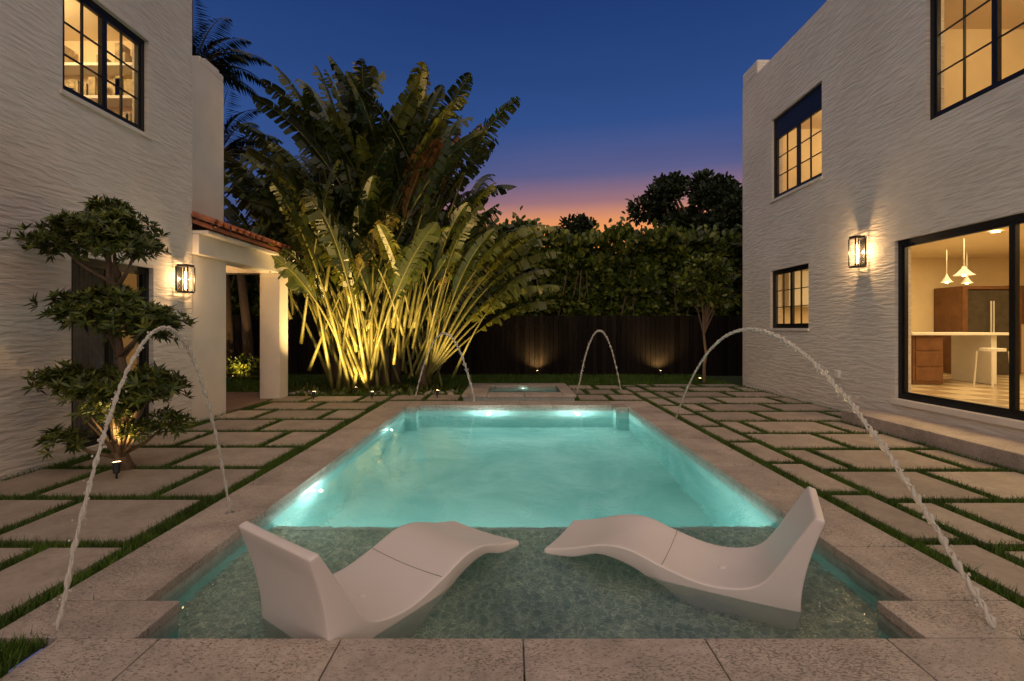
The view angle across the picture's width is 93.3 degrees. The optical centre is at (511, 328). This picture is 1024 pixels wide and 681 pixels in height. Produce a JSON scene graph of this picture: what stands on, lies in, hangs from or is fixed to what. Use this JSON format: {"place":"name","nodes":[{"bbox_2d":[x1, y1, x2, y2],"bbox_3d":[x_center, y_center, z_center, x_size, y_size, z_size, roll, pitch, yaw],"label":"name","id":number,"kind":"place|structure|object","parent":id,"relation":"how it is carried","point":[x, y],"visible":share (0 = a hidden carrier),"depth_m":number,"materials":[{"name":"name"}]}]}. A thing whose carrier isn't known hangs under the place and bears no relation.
{"place":"outdoors","nodes":[
{"label":"outdoors","id":0,"kind":"place"},
{"bbox_2d":[192,56,223,234],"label":"wall","id":1,"kind":"structure","parent":0,"point":[207,142],"depth_m":8.10,"materials":[{"name":"white paint"}]},
{"bbox_2d":[193,56,222,81],"bbox_3d":[-5.301,-4.440,8.233,0.397,0.180,0.667,0,0,0],"label":"parapet cap","id":2,"kind":"object","parent":1,"relation":"on","point":[208,65],"visible":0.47,"depth_m":8.18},
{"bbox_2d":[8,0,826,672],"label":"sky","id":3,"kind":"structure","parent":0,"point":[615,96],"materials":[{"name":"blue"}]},
{"bbox_2d":[0,372,1023,680],"bbox_3d":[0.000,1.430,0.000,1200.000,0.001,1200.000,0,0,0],"label":"ground","id":4,"kind":"structure","parent":0,"point":[738,380],"depth_m":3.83,"materials":[{"name":"green plant"}]},
{"bbox_2d":[0,0,191,481],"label":"wall","id":5,"kind":"structure","parent":4,"relation":"on","point":[59,151],"depth_m":5.08,"materials":[{"name":"white paint"}]},
{"bbox_2d":[65,0,131,114],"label":"room","id":6,"kind":"object","parent":5,"relation":"attached to","point":[72,18],"depth_m":6.87,"materials":[{"name":"beige paint"}]},
{"bbox_2d":[65,62,131,106],"bbox_3d":[-6.290,-3.145,5.740,2.180,0.990,2.280,0,0,0],"label":"bookshelf","id":7,"kind":"object","parent":6,"relation":"attached to","point":[72,68],"visible":0.08,"depth_m":6.70,"materials":[{"name":"white paint"}]},
{"bbox_2d":[65,43,131,121],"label":"shelf items","id":8,"kind":"object","parent":7,"relation":"on","point":[91,87],"visible":0.15,"depth_m":6.66,"materials":[{"name":"beige"}]},
{"bbox_2d":[63,0,143,131],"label":"window frame","id":9,"kind":"object","parent":5,"relation":"attached to","point":[105,18],"visible":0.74,"depth_m":5.72,"materials":[{"name":"black metal"}]},
{"bbox_2d":[59,88,153,140],"bbox_3d":[-4.740,-2.482,5.695,0.080,0.045,1.290,0,0,0],"label":"window sill","id":10,"kind":"structure","parent":5,"relation":"attached to","point":[99,110],"depth_m":5.57,"materials":[{"name":"white concrete"}]},
{"bbox_2d":[71,257,148,447],"bbox_3d":[-4.825,0.275,5.785,0.070,2.130,1.190,0,0,0],"label":"french door frame","id":11,"kind":"object","parent":5,"relation":"attached to","point":[142,273],"visible":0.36,"depth_m":5.79,"materials":[{"name":"black metal"}]},
{"bbox_2d":[175,264,194,292],"bbox_3d":[-4.633,-0.700,6.850,0.193,0.400,0.166,0,0,0],"label":"wall lantern","id":12,"kind":"object","parent":5,"relation":"attached to","point":[178,278],"depth_m":6.83,"materials":[{"name":"black metal"}]},
{"bbox_2d":[0,194,197,470],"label":"cloud pruned tree","id":13,"kind":"object","parent":4,"relation":"on","point":[96,228],"visible":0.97,"depth_m":4.62,"materials":[{"name":"green plant"}]},
{"bbox_2d":[122,272,136,420],"bbox_3d":[-6.176,0.080,5.650,2.448,2.560,2.500,0,0,0],"label":"room","id":14,"kind":"object","parent":4,"relation":"on","point":[131,279],"depth_m":6.90,"materials":[{"name":"brown wood"}]},
{"bbox_2d":[73,265,121,437],"bbox_3d":[-5.110,0.220,5.777,0.040,2.240,1.055,0,0,0],"label":"curtain","id":15,"kind":"object","parent":14,"relation":"hanging from","point":[88,351],"visible":0.09,"depth_m":5.79,"materials":[{"name":"grey fabric"}]},
{"bbox_2d":[192,0,271,102],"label":"coconut palm","id":16,"kind":"object","parent":4,"relation":"on","point":[220,64],"visible":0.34,"depth_m":13.03,"materials":[{"name":"green plant"}]},
{"bbox_2d":[226,351,259,379],"bbox_3d":[-7.250,1.123,13.293,1.651,1.002,0.907,0,0,14],"label":"garden shrub","id":17,"kind":"object","parent":4,"relation":"on","point":[251,369],"visible":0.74,"depth_m":13.12,"materials":[{"name":"green plant"}]},
{"bbox_2d":[224,193,269,374],"bbox_3d":[-8.032,-1.356,14.024,3.335,5.592,3.854,0,0,0],"label":"coconut palm","id":18,"kind":"object","parent":4,"relation":"on","point":[247,341],"visible":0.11,"depth_m":14.10,"materials":[{"name":"green plant"}]},
{"bbox_2d":[224,83,282,377],"bbox_3d":[-8.621,-2.595,14.168,3.506,8.063,4.052,0,0,38],"label":"coconut palm","id":19,"kind":"object","parent":4,"relation":"on","point":[235,151],"visible":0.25,"depth_m":13.95,"materials":[{"name":"green plant"}]},
{"bbox_2d":[226,392,290,413],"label":"porch floor","id":20,"kind":"structure","parent":4,"relation":"on","point":[237,400],"depth_m":9.49,"materials":[{"name":"stone"}]},
{"bbox_2d":[191,211,301,423],"bbox_3d":[-6.140,-0.435,8.691,3.520,3.870,3.158,0,0,0],"label":"tiled porch","id":21,"kind":"object","parent":20,"relation":"on","point":[217,258],"visible":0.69,"depth_m":7.91,"materials":[{"name":"beige paint"}]},
{"bbox_2d":[238,380,495,396],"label":"plants","id":22,"kind":"object","parent":4,"relation":"on","point":[399,388],"visible":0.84,"depth_m":10.62,"materials":[{"name":"green plant"}]},
{"bbox_2d":[289,389,453,394],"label":"bed stones","id":23,"kind":"object","parent":4,"relation":"on","point":[430,391],"visible":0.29,"depth_m":10.32,"materials":[{"name":"grey stone"}]},
{"bbox_2d":[224,55,562,390],"bbox_3d":[-3.062,-2.445,11.217,8.394,7.760,6.305,0,0,0],"label":"travellers palm","id":24,"kind":"object","parent":4,"relation":"on","point":[371,231],"visible":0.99,"depth_m":10.38,"materials":[{"name":"green plant"}]},
{"bbox_2d":[227,206,742,372],"bbox_3d":[-1.511,-1.163,15.244,25.369,5.135,1.865,0,0,0],"label":"hedge","id":25,"kind":"object","parent":4,"relation":"on","point":[617,277],"visible":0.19,"depth_m":14.99,"materials":[{"name":"green plant"}]},
{"bbox_2d":[232,315,742,375],"bbox_3d":[0.018,0.529,10.940,32.035,1.842,7.280,0,0,0],"label":"wooden fence","id":26,"kind":"object","parent":4,"relation":"on","point":[665,344],"visible":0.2,"depth_m":14.50,"materials":[{"name":"brown wood"}]},
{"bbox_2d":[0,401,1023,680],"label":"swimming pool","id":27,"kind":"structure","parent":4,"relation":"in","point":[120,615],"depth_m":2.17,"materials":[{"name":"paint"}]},
{"bbox_2d":[53,326,234,629],"bbox_3d":[-2.130,0.705,2.975,0.070,1.443,1.459,0,0,-1],"label":"water jet","id":28,"kind":"object","parent":27,"relation":"on","point":[75,541],"visible":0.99,"depth_m":2.54,"materials":[{"name":"liquid"}]},
{"bbox_2d":[239,521,518,640],"bbox_3d":[-0.661,1.373,2.902,0.640,0.781,1.590,0,0,36],"label":"pool lounger","id":29,"kind":"object","parent":27,"relation":"on","point":[398,574],"visible":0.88,"depth_m":2.53,"materials":[{"name":"white plastic"}]},
{"bbox_2d":[415,332,474,401],"bbox_3d":[-1.308,0.749,9.312,1.285,1.343,0.100,0,0,15],"label":"water jet","id":30,"kind":"object","parent":27,"relation":"on","point":[463,364],"visible":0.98,"depth_m":9.23,"materials":[{"name":"liquid"}]},
{"bbox_2d":[156,410,902,665],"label":"water","id":31,"kind":"structure","parent":27,"relation":"in","point":[535,483],"depth_m":3.64,"materials":[{"name":"teal liquid"}]},
{"bbox_2d":[544,486,824,611],"bbox_3d":[1.046,1.373,3.115,1.590,0.780,0.580,0,0,28],"label":"pool lounger","id":32,"kind":"object","parent":27,"relation":"on","point":[771,569],"visible":0.89,"depth_m":2.94,"materials":[{"name":"white plastic"}]},
{"bbox_2d":[673,327,996,627],"bbox_3d":[2.381,0.708,4.838,0.088,1.437,5.199,0,0,3],"label":"water jet","id":33,"kind":"object","parent":27,"relation":"on","point":[990,619],"visible":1,"depth_m":2.88,"materials":[{"name":"liquid"}]},
{"bbox_2d":[0,384,1023,616],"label":"paving slabs","id":34,"kind":"structure","parent":4,"relation":"on","point":[105,520],"depth_m":4.50,"materials":[{"name":"stone"}]},
{"bbox_2d":[112,461,120,478],"bbox_3d":[-3.681,1.334,4.506,0.092,0.191,0.067,0,0,42],"label":"garden spotlight","id":35,"kind":"object","parent":34,"relation":"on","point":[116,466],"visible":0.93,"depth_m":4.48,"materials":[{"name":"black metal"}]},
{"bbox_2d":[577,330,621,392],"bbox_3d":[1.892,0.725,10.393,0.986,1.391,0.117,0,0,0],"label":"water jet","id":36,"kind":"object","parent":34,"relation":"on","point":[601,331],"visible":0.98,"depth_m":10.39,"materials":[{"name":"liquid"}]},
{"bbox_2d":[462,383,575,401],"bbox_3d":[0.135,1.393,10.305,2.210,0.215,1.990,0,0,0],"label":"hot tub","id":37,"kind":"object","parent":4,"relation":"on","point":[550,392],"visible":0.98,"depth_m":9.66,"materials":[{"name":"tile"}]},
{"bbox_2d":[549,212,597,246],"bbox_3d":[2.220,-1.455,18.012,2.190,5.716,1.787,0,0,0],"label":"background tree","id":38,"kind":"object","parent":4,"relation":"on","point":[579,223],"visible":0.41,"depth_m":17.78,"materials":[{"name":"green plant"}]},
{"bbox_2d":[621,168,742,251],"bbox_3d":[7.946,-2.792,21.025,6.249,8.428,4.788,0,0,0],"label":"background tree","id":39,"kind":"object","parent":4,"relation":"on","point":[718,199],"visible":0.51,"depth_m":20.43,"materials":[{"name":"green plant"}]},
{"bbox_2d":[669,253,740,382],"bbox_3d":[4.903,-0.264,12.348,1.623,3.401,1.572,0,0,10],"label":"young tree","id":40,"kind":"object","parent":4,"relation":"on","point":[712,292],"visible":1,"depth_m":12.19,"materials":[{"name":"green plant"}]},
{"bbox_2d":[743,0,1023,441],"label":"wall","id":41,"kind":"structure","parent":4,"relation":"on","point":[898,164],"depth_m":7.72,"materials":[{"name":"white paint"}]},
{"bbox_2d":[743,60,769,87],"bbox_3d":[5.829,-5.960,9.976,0.503,0.320,3.453,0,0,0],"label":"merlon","id":42,"kind":"object","parent":41,"relation":"on","point":[756,67],"visible":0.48,"depth_m":11.17,"materials":[{"name":"white paint"}]},
{"bbox_2d":[773,263,808,327],"bbox_3d":[5.665,-0.615,9.770,0.070,1.230,1.340,0,0,0],"label":"window frame","id":43,"kind":"object","parent":41,"relation":"attached to","point":[791,271],"visible":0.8,"depth_m":9.80,"materials":[{"name":"black metal"}]},
{"bbox_2d":[774,82,821,198],"bbox_3d":[5.665,-3.605,9.550,0.070,1.730,1.680,0,0,0],"label":"window frame","id":44,"kind":"object","parent":41,"relation":"attached to","point":[800,112],"visible":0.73,"depth_m":9.55,"materials":[{"name":"black metal"}]},
{"bbox_2d":[783,110,821,191],"bbox_3d":[7.211,-3.325,9.800,2.778,2.750,3.200,0,0,0],"label":"room","id":45,"kind":"object","parent":41,"relation":"attached to","point":[805,149],"depth_m":11.40,"materials":[{"name":"beige paint"}]},
{"bbox_2d":[834,370,840,377],"bbox_3d":[5.554,0.785,8.250,0.048,0.130,0.100,0,0,0],"label":"outlet box","id":46,"kind":"object","parent":41,"relation":"attached to","point":[837,373],"visible":1,"depth_m":8.21,"materials":[{"name":"white paint"}]},
{"bbox_2d":[848,235,866,267],"bbox_3d":[5.484,-1.210,7.670,0.193,0.500,0.166,0,0,0],"label":"wall lantern","id":47,"kind":"object","parent":41,"relation":"attached to","point":[863,252],"depth_m":7.66,"materials":[{"name":"black metal"}]},
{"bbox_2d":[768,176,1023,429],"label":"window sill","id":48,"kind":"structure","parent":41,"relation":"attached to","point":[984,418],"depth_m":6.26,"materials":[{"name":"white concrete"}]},
{"bbox_2d":[898,213,1023,420],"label":"sliding door frame","id":49,"kind":"object","parent":41,"relation":"attached to","point":[1013,223],"visible":1,"depth_m":5.81,"materials":[{"name":"black metal"}]},
{"bbox_2d":[930,0,1023,119],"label":"window frame","id":50,"kind":"object","parent":41,"relation":"attached to","point":[997,35],"visible":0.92,"depth_m":6.04,"materials":[{"name":"black metal"}]},
{"bbox_2d":[944,0,1023,108],"bbox_3d":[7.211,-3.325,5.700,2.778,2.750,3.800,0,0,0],"label":"window panes","id":51,"kind":"object","parent":41,"relation":"attached to","point":[978,36],"depth_m":7.60,"materials":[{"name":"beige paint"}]},
{"bbox_2d":[782,223,1023,409],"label":"kitchen","id":52,"kind":"object","parent":4,"relation":"on","point":[987,258],"depth_m":11.29,"materials":[{"name":"paint"}]},
{"bbox_2d":[782,271,808,306],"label":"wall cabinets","id":53,"kind":"object","parent":52,"relation":"on","point":[805,291],"depth_m":11.00,"materials":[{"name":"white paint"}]},
{"bbox_2d":[911,335,942,383],"bbox_3d":[7.575,0.575,9.200,0.550,0.890,0.800,0,0,0],"label":"island cabinet","id":54,"kind":"object","parent":52,"relation":"on","point":[913,359],"visible":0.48,"depth_m":8.80,"materials":[{"name":"brown wood"}]},
{"bbox_2d":[916,337,941,380],"bbox_3d":[7.575,0.562,8.793,0.470,0.795,0.015,0,0,0],"label":"drawer line","id":55,"kind":"object","parent":54,"relation":"attached to","point":[928,358],"visible":1,"depth_m":8.79,"materials":[{"name":"brown wood"}]},
{"bbox_2d":[940,248,952,282],"bbox_3d":[8.900,-1.290,9.900,0.210,0.700,0.210,0,0,0],"label":"pendant lamp","id":56,"kind":"object","parent":52,"relation":"hanging from","point":[946,279],"visible":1,"depth_m":9.89,"materials":[{"name":"white metal"}]},
{"bbox_2d":[911,332,1008,334],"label":"island top","id":57,"kind":"structure","parent":52,"relation":"on","point":[954,333],"depth_m":8.70,"materials":[{"name":"white stone"}]},
{"bbox_2d":[953,236,975,275],"bbox_3d":[8.040,-1.290,8.600,0.315,0.700,0.315,0,0,0],"label":"pendant lamp","id":58,"kind":"object","parent":52,"relation":"hanging from","point":[963,270],"visible":0.95,"depth_m":8.59,"materials":[{"name":"white paint"}]},
{"bbox_2d":[960,250,972,283],"bbox_3d":[9.500,-1.290,10.100,0.210,0.700,0.210,0,0,0],"label":"pendant lamp","id":59,"kind":"object","parent":52,"relation":"hanging from","point":[966,280],"visible":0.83,"depth_m":10.08,"materials":[{"name":"white metal"}]},
{"bbox_2d":[951,335,996,383],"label":"island panel","id":60,"kind":"structure","parent":52,"relation":"on","point":[964,348],"depth_m":9.16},
{"bbox_2d":[934,286,1020,373],"bbox_3d":[10.575,0.045,11.015,1.290,1.950,0.730,0,0,0],"label":"fridge surround","id":61,"kind":"object","parent":52,"relation":"on","point":[950,309],"visible":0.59,"depth_m":10.95,"materials":[{"name":"brown wood"}]},
{"bbox_2d":[968,290,1008,373],"bbox_3d":[10.575,0.085,11.045,1.050,1.870,0.690,0,0,0],"label":"fridge","id":62,"kind":"object","parent":61,"relation":"in","point":[979,310],"visible":0.27,"depth_m":10.70,"materials":[{"name":"grey metal"}]},
{"bbox_2d":[990,301,994,331],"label":"fridge handles","id":63,"kind":"object","parent":62,"relation":"attached to","point":[991,316],"visible":0.64,"depth_m":10.64,"materials":[{"name":"silver metal"}]},
{"bbox_2d":[973,348,1008,387],"bbox_3d":[8.400,0.685,8.450,0.360,0.671,0.364,0,0,0],"label":"bar stool","id":64,"kind":"object","parent":52,"relation":"on","point":[993,350],"visible":0.88,"depth_m":8.33,"materials":[{"name":"white paint"}]},
{"bbox_2d":[1021,286,1023,323],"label":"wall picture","id":65,"kind":"object","parent":52,"relation":"attached to","point":[1022,304],"depth_m":11.36,"materials":[{"name":"brown wood"}]},
{"bbox_2d":[842,410,1023,473],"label":"door step","id":66,"kind":"object","parent":4,"relation":"on","point":[1004,452],"depth_m":5.65,"materials":[{"name":"stone"}]}
]}

